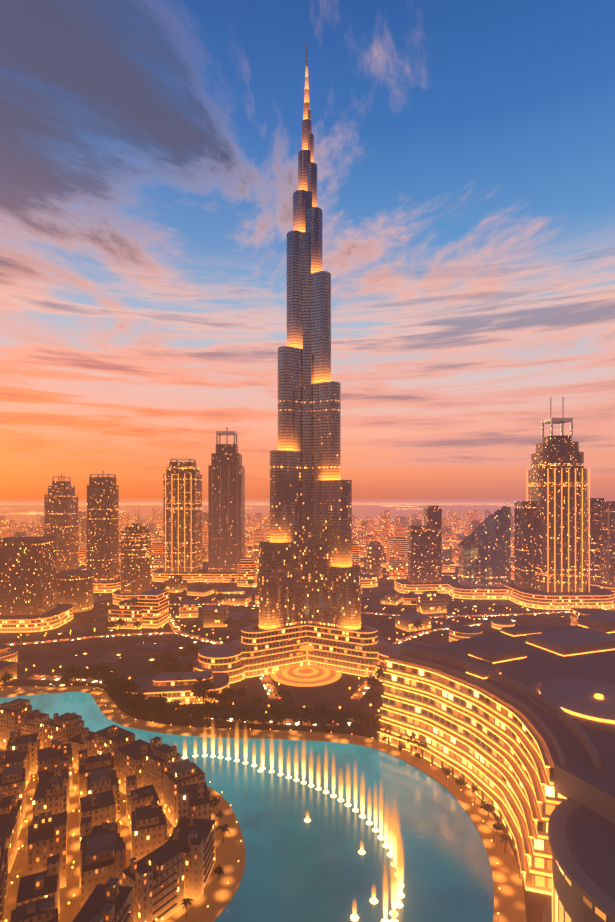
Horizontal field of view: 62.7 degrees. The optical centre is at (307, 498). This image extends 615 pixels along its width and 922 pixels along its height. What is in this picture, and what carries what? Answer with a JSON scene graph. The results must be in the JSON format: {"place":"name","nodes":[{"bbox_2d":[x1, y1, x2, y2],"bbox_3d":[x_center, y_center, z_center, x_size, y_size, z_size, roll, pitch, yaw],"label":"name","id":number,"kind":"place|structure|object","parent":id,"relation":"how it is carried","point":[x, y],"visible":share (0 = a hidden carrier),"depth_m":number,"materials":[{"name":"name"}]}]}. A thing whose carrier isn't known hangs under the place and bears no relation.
{"place":"outdoors","nodes":[
{"label":"outdoors","id":0,"kind":"place"},
{"bbox_2d":[78,511,85,534],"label":"building","id":1,"kind":"structure","parent":0,"point":[81,514],"depth_m":3241.49,"materials":[{"name":"beige metal"}]},
{"bbox_2d":[87,471,119,592],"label":"tower","id":2,"kind":"structure","parent":0,"point":[103,528],"depth_m":1291.26,"materials":[{"name":"brown metal"}]},
{"bbox_2d":[197,427,244,581],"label":"tower","id":3,"kind":"structure","parent":0,"point":[226,511],"depth_m":1461.24,"materials":[{"name":"glass"}]},
{"bbox_2d":[0,692,493,921],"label":"lake water","id":4,"kind":"structure","parent":0,"point":[318,867],"depth_m":356.31,"materials":[{"name":"liquid"}]},
{"bbox_2d":[175,721,404,921],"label":"dubai fountain jets","id":5,"kind":"object","parent":4,"relation":"on","point":[394,837],"visible":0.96,"depth_m":371.90},
{"bbox_2d":[0,499,614,921],"bbox_3d":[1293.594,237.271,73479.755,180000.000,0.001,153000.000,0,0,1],"label":"ground","id":6,"kind":"structure","parent":0,"point":[126,653],"depth_m":980.21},
{"bbox_2d":[0,672,13,686],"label":"tree","id":7,"kind":"object","parent":6,"relation":"on","point":[6,677],"visible":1,"depth_m":634.22,"materials":[{"name":"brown plant"}]},
{"bbox_2d":[0,536,72,631],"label":"building","id":8,"kind":"structure","parent":6,"relation":"on","point":[28,584],"depth_m":922.51,"materials":[{"name":"brown concrete"}]},
{"bbox_2d":[44,474,86,572],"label":"tower","id":9,"kind":"structure","parent":6,"relation":"on","point":[61,511],"depth_m":1495.67,"materials":[{"name":"glass"}]},
{"bbox_2d":[59,665,81,683],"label":"tree","id":10,"kind":"object","parent":6,"relation":"on","point":[67,670],"visible":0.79,"depth_m":643.14,"materials":[{"name":"green plant"}]},
{"bbox_2d":[56,570,92,612],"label":"round block","id":11,"kind":"structure","parent":6,"relation":"on","point":[74,588],"depth_m":1051.21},
{"bbox_2d":[65,668,83,685],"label":"tree","id":12,"kind":"object","parent":6,"relation":"on","point":[75,674],"visible":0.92,"depth_m":636.50,"materials":[{"name":"green plant"}]},
{"bbox_2d":[78,668,93,685],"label":"tree","id":13,"kind":"object","parent":6,"relation":"on","point":[84,674],"visible":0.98,"depth_m":636.60,"materials":[{"name":"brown plant"}]},
{"bbox_2d":[89,671,102,685],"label":"tree","id":14,"kind":"object","parent":6,"relation":"on","point":[95,676],"visible":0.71,"depth_m":635.68,"materials":[{"name":"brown plant"}]},
{"bbox_2d":[92,663,110,681],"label":"tree","id":15,"kind":"object","parent":6,"relation":"on","point":[105,667],"visible":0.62,"depth_m":649.74,"materials":[{"name":"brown plant"}]},
{"bbox_2d":[100,675,113,690],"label":"tree","id":16,"kind":"object","parent":6,"relation":"on","point":[106,680],"visible":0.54,"depth_m":618.31,"materials":[{"name":"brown plant"}]},
{"bbox_2d":[99,669,115,678],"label":"tree","id":17,"kind":"object","parent":6,"relation":"on","point":[107,673],"visible":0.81,"depth_m":635.63,"materials":[{"name":"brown plant"}]},
{"bbox_2d":[0,686,218,921],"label":"old town lanes","id":18,"kind":"structure","parent":6,"relation":"on","point":[69,912],"depth_m":339.20,"materials":[{"name":"stone"}]},
{"bbox_2d":[0,702,183,921],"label":"houses","id":19,"kind":"structure","parent":18,"relation":"on","point":[155,878],"depth_m":302.78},
{"bbox_2d":[0,709,210,921],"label":"houses","id":20,"kind":"structure","parent":18,"relation":"on","point":[38,897],"depth_m":336.41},
{"bbox_2d":[0,698,214,921],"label":"houses","id":21,"kind":"structure","parent":18,"relation":"on","point":[155,768],"depth_m":363.39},
{"bbox_2d":[5,771,215,921],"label":"street lamps","id":22,"kind":"object","parent":18,"relation":"on","point":[73,834],"visible":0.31,"depth_m":333.69,"materials":[{"name":"yellow metal"}]},
{"bbox_2d":[108,674,124,685],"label":"tree","id":23,"kind":"object","parent":6,"relation":"on","point":[121,678],"visible":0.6,"depth_m":608.80,"materials":[{"name":"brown plant"}]},
{"bbox_2d":[113,618,126,631],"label":"tree","id":24,"kind":"object","parent":6,"relation":"on","point":[120,622],"visible":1,"depth_m":895.80,"materials":[{"name":"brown plant"}]},
{"bbox_2d":[118,678,139,695],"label":"tree","id":25,"kind":"object","parent":6,"relation":"on","point":[130,685],"visible":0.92,"depth_m":580.93,"materials":[{"name":"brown plant"}]},
{"bbox_2d":[124,696,139,714],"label":"tree","id":26,"kind":"object","parent":6,"relation":"on","point":[129,704],"visible":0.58,"depth_m":549.38,"materials":[{"name":"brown plant"}]},
{"bbox_2d":[113,523,156,604],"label":"building","id":27,"kind":"structure","parent":6,"relation":"on","point":[135,559],"depth_m":1138.60,"materials":[{"name":"brown metal"}]},
{"bbox_2d":[129,694,145,713],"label":"tree","id":28,"kind":"object","parent":6,"relation":"on","point":[138,698],"visible":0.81,"depth_m":550.46,"materials":[{"name":"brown plant"}]},
{"bbox_2d":[133,699,147,718],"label":"tree","id":29,"kind":"object","parent":6,"relation":"on","point":[141,709],"visible":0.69,"depth_m":541.20,"materials":[{"name":"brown plant"}]},
{"bbox_2d":[5,632,280,698],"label":"loop road","id":30,"kind":"structure","parent":6,"relation":"on","point":[265,679],"depth_m":835.29,"materials":[{"name":"asphalt"}]},
{"bbox_2d":[119,564,181,632],"bbox_3d":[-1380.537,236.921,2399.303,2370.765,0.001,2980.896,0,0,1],"label":"diagonal road","id":31,"kind":"structure","parent":6,"relation":"on","point":[175,628],"depth_m":947.76,"materials":[{"name":"asphalt"}]},
{"bbox_2d":[166,700,180,718],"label":"tree","id":32,"kind":"object","parent":6,"relation":"on","point":[174,705],"visible":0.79,"depth_m":541.72,"materials":[{"name":"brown plant"}]},
{"bbox_2d":[169,708,188,724],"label":"tree","id":33,"kind":"object","parent":6,"relation":"on","point":[177,713],"visible":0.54,"depth_m":527.74,"materials":[{"name":"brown plant"}]},
{"bbox_2d":[152,458,207,581],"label":"tower","id":34,"kind":"structure","parent":6,"relation":"on","point":[182,519],"depth_m":1464.54,"materials":[{"name":"brown metal"}]},
{"bbox_2d":[179,701,197,725],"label":"tree","id":35,"kind":"object","parent":6,"relation":"on","point":[186,708],"visible":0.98,"depth_m":524.39,"materials":[{"name":"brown plant"}]},
{"bbox_2d":[184,643,200,659],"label":"tree","id":36,"kind":"object","parent":6,"relation":"on","point":[192,648],"visible":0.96,"depth_m":738.19,"materials":[{"name":"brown plant"}]},
{"bbox_2d":[191,711,204,724],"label":"tree","id":37,"kind":"object","parent":6,"relation":"on","point":[195,714],"visible":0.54,"depth_m":523.16,"materials":[{"name":"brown plant"}]},
{"bbox_2d":[27,675,381,725],"bbox_3d":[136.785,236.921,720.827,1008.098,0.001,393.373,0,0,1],"label":"road","id":38,"kind":"structure","parent":6,"relation":"on","point":[48,677],"depth_m":649.43,"materials":[{"name":"asphalt"}]},
{"bbox_2d":[198,702,215,725],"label":"tree","id":39,"kind":"object","parent":6,"relation":"on","point":[203,711],"visible":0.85,"depth_m":523.15,"materials":[{"name":"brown plant"}]},
{"bbox_2d":[216,701,232,723],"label":"tree","id":40,"kind":"object","parent":6,"relation":"on","point":[224,705],"visible":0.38,"depth_m":529.55,"materials":[{"name":"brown plant"}]},
{"bbox_2d":[218,712,231,726],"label":"tree","id":41,"kind":"object","parent":6,"relation":"on","point":[222,714],"visible":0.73,"depth_m":519.33,"materials":[{"name":"brown plant"}]},
{"bbox_2d":[87,657,385,738],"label":"park ground","id":42,"kind":"structure","parent":6,"relation":"on","point":[335,695],"depth_m":594.96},
{"bbox_2d":[148,699,165,719],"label":"tree","id":43,"kind":"object","parent":42,"relation":"on","point":[155,705],"visible":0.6,"depth_m":536.05,"materials":[{"name":"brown plant"}]},
{"bbox_2d":[148,693,167,706],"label":"tree","id":44,"kind":"object","parent":42,"relation":"on","point":[160,698],"visible":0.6,"depth_m":549.81,"materials":[{"name":"green plant"}]},
{"bbox_2d":[159,652,171,664],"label":"tree","id":45,"kind":"object","parent":42,"relation":"on","point":[167,657],"visible":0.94,"depth_m":701.59,"materials":[{"name":"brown plant"}]},
{"bbox_2d":[164,662,180,672],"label":"tree","id":46,"kind":"object","parent":42,"relation":"on","point":[173,668],"visible":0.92,"depth_m":653.68,"materials":[{"name":"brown plant"}]},
{"bbox_2d":[126,671,228,703],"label":"lakeside pavilion","id":47,"kind":"structure","parent":42,"relation":"on","point":[152,685],"depth_m":596.56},
{"bbox_2d":[189,684,207,705],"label":"tree","id":48,"kind":"object","parent":42,"relation":"on","point":[197,693],"visible":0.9,"depth_m":574.16,"materials":[{"name":"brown plant"}]},
{"bbox_2d":[193,676,213,702],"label":"tree","id":49,"kind":"object","parent":42,"relation":"on","point":[208,682],"visible":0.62,"depth_m":584.02,"materials":[{"name":"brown plant"}]},
{"bbox_2d":[206,689,217,701],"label":"tree","id":50,"kind":"object","parent":42,"relation":"on","point":[211,694],"visible":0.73,"depth_m":580.27,"materials":[{"name":"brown plant"}]},
{"bbox_2d":[208,708,220,725],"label":"tree","id":51,"kind":"object","parent":42,"relation":"on","point":[215,713],"visible":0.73,"depth_m":521.19,"materials":[{"name":"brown plant"}]},
{"bbox_2d":[215,691,230,703],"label":"tree","id":52,"kind":"object","parent":42,"relation":"on","point":[221,697],"visible":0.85,"depth_m":559.06,"materials":[{"name":"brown plant"}]},
{"bbox_2d":[221,686,240,704],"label":"tree","id":53,"kind":"object","parent":42,"relation":"on","point":[231,692],"visible":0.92,"depth_m":577.08,"materials":[{"name":"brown plant"}]},
{"bbox_2d":[222,701,247,727],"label":"tree","id":54,"kind":"object","parent":42,"relation":"on","point":[231,712],"visible":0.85,"depth_m":517.80,"materials":[{"name":"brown plant"}]},
{"bbox_2d":[235,687,245,701],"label":"tree","id":55,"kind":"object","parent":42,"relation":"on","point":[241,691],"visible":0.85,"depth_m":588.75,"materials":[{"name":"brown plant"}]},
{"bbox_2d":[250,696,265,706],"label":"tree","id":56,"kind":"object","parent":42,"relation":"on","point":[258,702],"visible":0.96,"depth_m":558.12,"materials":[{"name":"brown plant"}]},
{"bbox_2d":[275,687,290,703],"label":"tree","id":57,"kind":"object","parent":42,"relation":"on","point":[281,692],"visible":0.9,"depth_m":581.17,"materials":[{"name":"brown plant"}]},
{"bbox_2d":[282,695,294,707],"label":"tree","id":58,"kind":"object","parent":42,"relation":"on","point":[287,701],"visible":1,"depth_m":562.65,"materials":[{"name":"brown plant"}]},
{"bbox_2d":[299,707,313,729],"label":"tree","id":59,"kind":"object","parent":42,"relation":"on","point":[310,715],"visible":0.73,"depth_m":514.00,"materials":[{"name":"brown plant"}]},
{"bbox_2d":[309,708,328,729],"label":"tree","id":60,"kind":"object","parent":42,"relation":"on","point":[316,716],"visible":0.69,"depth_m":512.71,"materials":[{"name":"brown plant"}]},
{"bbox_2d":[365,689,379,706],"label":"tree","id":61,"kind":"object","parent":42,"relation":"on","point":[370,695],"visible":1,"depth_m":571.33,"materials":[{"name":"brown plant"}]},
{"bbox_2d":[365,674,381,688],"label":"tree","id":62,"kind":"object","parent":42,"relation":"on","point":[372,681],"visible":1,"depth_m":610.16,"materials":[{"name":"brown plant"}]},
{"bbox_2d":[375,667,386,685],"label":"tree","id":63,"kind":"object","parent":42,"relation":"on","point":[380,671],"visible":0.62,"depth_m":636.66,"materials":[{"name":"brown plant"}]},
{"bbox_2d":[235,712,251,728],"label":"tree","id":64,"kind":"object","parent":6,"relation":"on","point":[243,719],"visible":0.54,"depth_m":517.26,"materials":[{"name":"brown plant"}]},
{"bbox_2d":[243,708,261,728],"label":"tree","id":65,"kind":"object","parent":6,"relation":"on","point":[252,715],"visible":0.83,"depth_m":516.73,"materials":[{"name":"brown plant"}]},
{"bbox_2d":[0,510,513,684],"bbox_3d":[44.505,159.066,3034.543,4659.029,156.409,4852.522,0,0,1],"label":"distant city buildings","id":66,"kind":"structure","parent":6,"relation":"on","point":[430,602],"depth_m":1156.45,"materials":[{"name":"concrete"}]},
{"bbox_2d":[0,508,514,641],"bbox_3d":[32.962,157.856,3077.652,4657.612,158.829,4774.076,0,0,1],"label":"distant city buildings","id":67,"kind":"structure","parent":6,"relation":"on","point":[153,605],"depth_m":1640.26,"materials":[{"name":"concrete"}]},
{"bbox_2d":[255,711,269,728],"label":"tree","id":68,"kind":"object","parent":6,"relation":"on","point":[262,721],"visible":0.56,"depth_m":515.57,"materials":[{"name":"brown plant"}]},
{"bbox_2d":[0,686,525,921],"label":"promenade","id":69,"kind":"structure","parent":6,"relation":"on","point":[218,895],"depth_m":371.15,"materials":[{"name":"stone"}]},
{"bbox_2d":[179,898,193,916],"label":"palm","id":70,"kind":"object","parent":69,"relation":"on","point":[186,901],"visible":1,"depth_m":284.06,"materials":[{"name":"green plant"}]},
{"bbox_2d":[210,794,220,812],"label":"tree","id":71,"kind":"object","parent":69,"relation":"on","point":[213,799],"visible":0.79,"depth_m":378.46,"materials":[{"name":"brown plant"}]},
{"bbox_2d":[212,865,224,879],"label":"tree","id":72,"kind":"object","parent":69,"relation":"on","point":[218,870],"visible":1,"depth_m":311.85,"materials":[{"name":"brown plant"}]},
{"bbox_2d":[215,824,230,843],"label":"palm","id":73,"kind":"object","parent":69,"relation":"on","point":[223,828],"visible":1,"depth_m":343.94,"materials":[{"name":"green plant"}]},
{"bbox_2d":[2,684,499,921],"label":"street lamps","id":74,"kind":"object","parent":69,"relation":"on","point":[237,821],"visible":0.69,"depth_m":376.66,"materials":[{"name":"yellow metal"}]},
{"bbox_2d":[441,767,452,778],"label":"tree","id":75,"kind":"object","parent":69,"relation":"on","point":[447,771],"visible":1,"depth_m":423.56,"materials":[{"name":"brown plant"}]},
{"bbox_2d":[455,776,467,788],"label":"tree","id":76,"kind":"object","parent":69,"relation":"on","point":[460,781],"visible":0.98,"depth_m":408.74,"materials":[{"name":"brown plant"}]},
{"bbox_2d":[468,785,479,802],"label":"palm","id":77,"kind":"object","parent":69,"relation":"on","point":[474,788],"visible":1,"depth_m":390.65,"materials":[{"name":"green plant"}]},
{"bbox_2d":[480,801,494,816],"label":"tree","id":78,"kind":"object","parent":69,"relation":"on","point":[487,807],"visible":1,"depth_m":373.81,"materials":[{"name":"brown plant"}]},
{"bbox_2d":[498,834,513,853],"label":"palm","id":79,"kind":"object","parent":69,"relation":"on","point":[505,837],"visible":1,"depth_m":334.45,"materials":[{"name":"brown plant"}]},
{"bbox_2d":[267,713,279,728],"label":"tree","id":80,"kind":"object","parent":6,"relation":"on","point":[271,717],"visible":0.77,"depth_m":515.50,"materials":[{"name":"brown plant"}]},
{"bbox_2d":[265,702,282,715],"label":"tree","id":81,"kind":"object","parent":6,"relation":"on","point":[273,709],"visible":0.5,"depth_m":528.02,"materials":[{"name":"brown plant"}]},
{"bbox_2d":[275,706,289,728],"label":"tree","id":82,"kind":"object","parent":6,"relation":"on","point":[281,718],"visible":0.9,"depth_m":517.74,"materials":[{"name":"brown plant"}]},
{"bbox_2d":[282,707,302,728],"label":"tree","id":83,"kind":"object","parent":6,"relation":"on","point":[290,713],"visible":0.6,"depth_m":517.11,"materials":[{"name":"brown plant"}]},
{"bbox_2d":[193,624,401,683],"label":"podium building","id":84,"kind":"structure","parent":6,"relation":"on","point":[251,652],"depth_m":687.25,"materials":[{"name":"concrete"}]},
{"bbox_2d":[291,708,313,729],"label":"tree","id":85,"kind":"object","parent":6,"relation":"on","point":[300,712],"visible":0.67,"depth_m":512.99,"materials":[{"name":"brown plant"}]},
{"bbox_2d":[0,511,610,661],"bbox_3d":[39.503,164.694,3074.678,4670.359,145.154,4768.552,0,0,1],"label":"buildings","id":86,"kind":"structure","parent":6,"relation":"on","point":[129,612],"depth_m":1478.20,"materials":[{"name":"concrete"}]},
{"bbox_2d":[270,645,341,686],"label":"plaza","id":87,"kind":"structure","parent":6,"relation":"on","point":[306,675],"depth_m":670.41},
{"bbox_2d":[252,42,366,630],"bbox_3d":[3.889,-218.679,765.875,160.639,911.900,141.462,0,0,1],"label":"skyscraper","id":88,"kind":"structure","parent":6,"relation":"on","point":[309,573],"depth_m":722.72,"materials":[{"name":"glass"}]},
{"bbox_2d":[18,585,611,724],"bbox_3d":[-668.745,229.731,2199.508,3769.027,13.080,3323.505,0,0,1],"label":"road lamps","id":89,"kind":"object","parent":6,"relation":"on","point":[272,672],"visible":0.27,"depth_m":834.11,"materials":[{"name":"yellow metal"}]},
{"bbox_2d":[312,713,333,731],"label":"tree","id":90,"kind":"object","parent":6,"relation":"on","point":[321,723],"visible":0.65,"depth_m":509.28,"materials":[{"name":"brown plant"}]},
{"bbox_2d":[313,701,333,715],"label":"tree","id":91,"kind":"object","parent":6,"relation":"on","point":[320,707],"visible":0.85,"depth_m":522.08,"materials":[{"name":"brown plant"}]},
{"bbox_2d":[323,710,341,730],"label":"tree","id":92,"kind":"object","parent":6,"relation":"on","point":[335,717],"visible":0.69,"depth_m":512.44,"materials":[{"name":"brown plant"}]},
{"bbox_2d":[337,706,350,718],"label":"tree","id":93,"kind":"object","parent":6,"relation":"on","point":[345,713],"visible":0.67,"depth_m":519.73,"materials":[{"name":"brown plant"}]},
{"bbox_2d":[336,717,353,728],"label":"tree","id":94,"kind":"object","parent":6,"relation":"on","point":[344,724],"visible":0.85,"depth_m":506.75,"materials":[{"name":"brown plant"}]},
{"bbox_2d":[350,721,361,733],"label":"tree","id":95,"kind":"object","parent":6,"relation":"on","point":[356,725],"visible":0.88,"depth_m":506.15,"materials":[{"name":"brown plant"}]},
{"bbox_2d":[356,710,374,735],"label":"tree","id":96,"kind":"object","parent":6,"relation":"on","point":[363,720],"visible":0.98,"depth_m":501.79,"materials":[{"name":"brown plant"}]},
{"bbox_2d":[368,717,380,732],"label":"tree","id":97,"kind":"object","parent":6,"relation":"on","point":[375,727],"visible":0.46,"depth_m":497.14,"materials":[{"name":"brown plant"}]},
{"bbox_2d":[350,623,483,699],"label":"loop road","id":98,"kind":"structure","parent":6,"relation":"on","point":[364,687],"depth_m":835.29,"materials":[{"name":"asphalt"}]},
{"bbox_2d":[411,619,423,632],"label":"tree","id":99,"kind":"object","parent":6,"relation":"on","point":[416,623],"visible":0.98,"depth_m":882.84,"materials":[{"name":"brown plant"}]},
{"bbox_2d":[414,739,429,751],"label":"tree","id":100,"kind":"object","parent":6,"relation":"on","point":[423,744],"visible":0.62,"depth_m":461.31,"materials":[{"name":"brown plant"}]},
{"bbox_2d":[377,625,614,894],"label":"mall building","id":101,"kind":"structure","parent":6,"relation":"on","point":[500,751],"depth_m":402.96,"materials":[{"name":"concrete"}]},
{"bbox_2d":[390,613,614,770],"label":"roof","id":102,"kind":"structure","parent":101,"relation":"on","point":[572,704],"depth_m":445.01,"materials":[{"name":"concrete"}]},
{"bbox_2d":[505,418,614,609],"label":"crowned tower","id":103,"kind":"structure","parent":6,"relation":"on","point":[558,483],"depth_m":1116.19,"materials":[{"name":"concrete"}]},
{"bbox_2d":[514,501,534,588],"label":"building","id":104,"kind":"structure","parent":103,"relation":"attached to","point":[524,544],"depth_m":1153.74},
{"bbox_2d":[550,397,563,435],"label":"antenna masts","id":105,"kind":"object","parent":103,"relation":"attached to","point":[562,415],"visible":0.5,"depth_m":1163.51},
{"bbox_2d":[542,797,614,921],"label":"drum building","id":106,"kind":"structure","parent":6,"relation":"on","point":[581,838],"depth_m":244.26,"materials":[{"name":"concrete"}]},
{"bbox_2d":[587,498,603,585],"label":"tower","id":107,"kind":"structure","parent":6,"relation":"on","point":[596,504],"depth_m":1267.63,"materials":[{"name":"brown metal"}]},
{"bbox_2d":[593,501,614,592],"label":"tower","id":108,"kind":"structure","parent":6,"relation":"on","point":[607,545],"depth_m":1235.94,"materials":[{"name":"brown metal"}]},
{"bbox_2d":[0,0,614,498],"label":"sky","id":109,"kind":"structure","parent":0,"point":[464,150],"materials":[{"name":"blue"}]},
{"bbox_2d":[169,603,614,617],"bbox_3d":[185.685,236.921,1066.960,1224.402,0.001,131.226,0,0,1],"label":"road","id":110,"kind":"structure","parent":0,"point":[432,616],"depth_m":1038.21,"materials":[{"name":"asphalt"}]},
{"bbox_2d":[394,506,451,593],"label":"building","id":111,"kind":"structure","parent":0,"point":[425,557],"depth_m":1291.52,"materials":[{"name":"glass"}]},
{"bbox_2d":[447,506,510,598],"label":"high-rise building","id":112,"kind":"structure","parent":0,"point":[484,559],"depth_m":1211.54,"materials":[{"name":"grey glass"}]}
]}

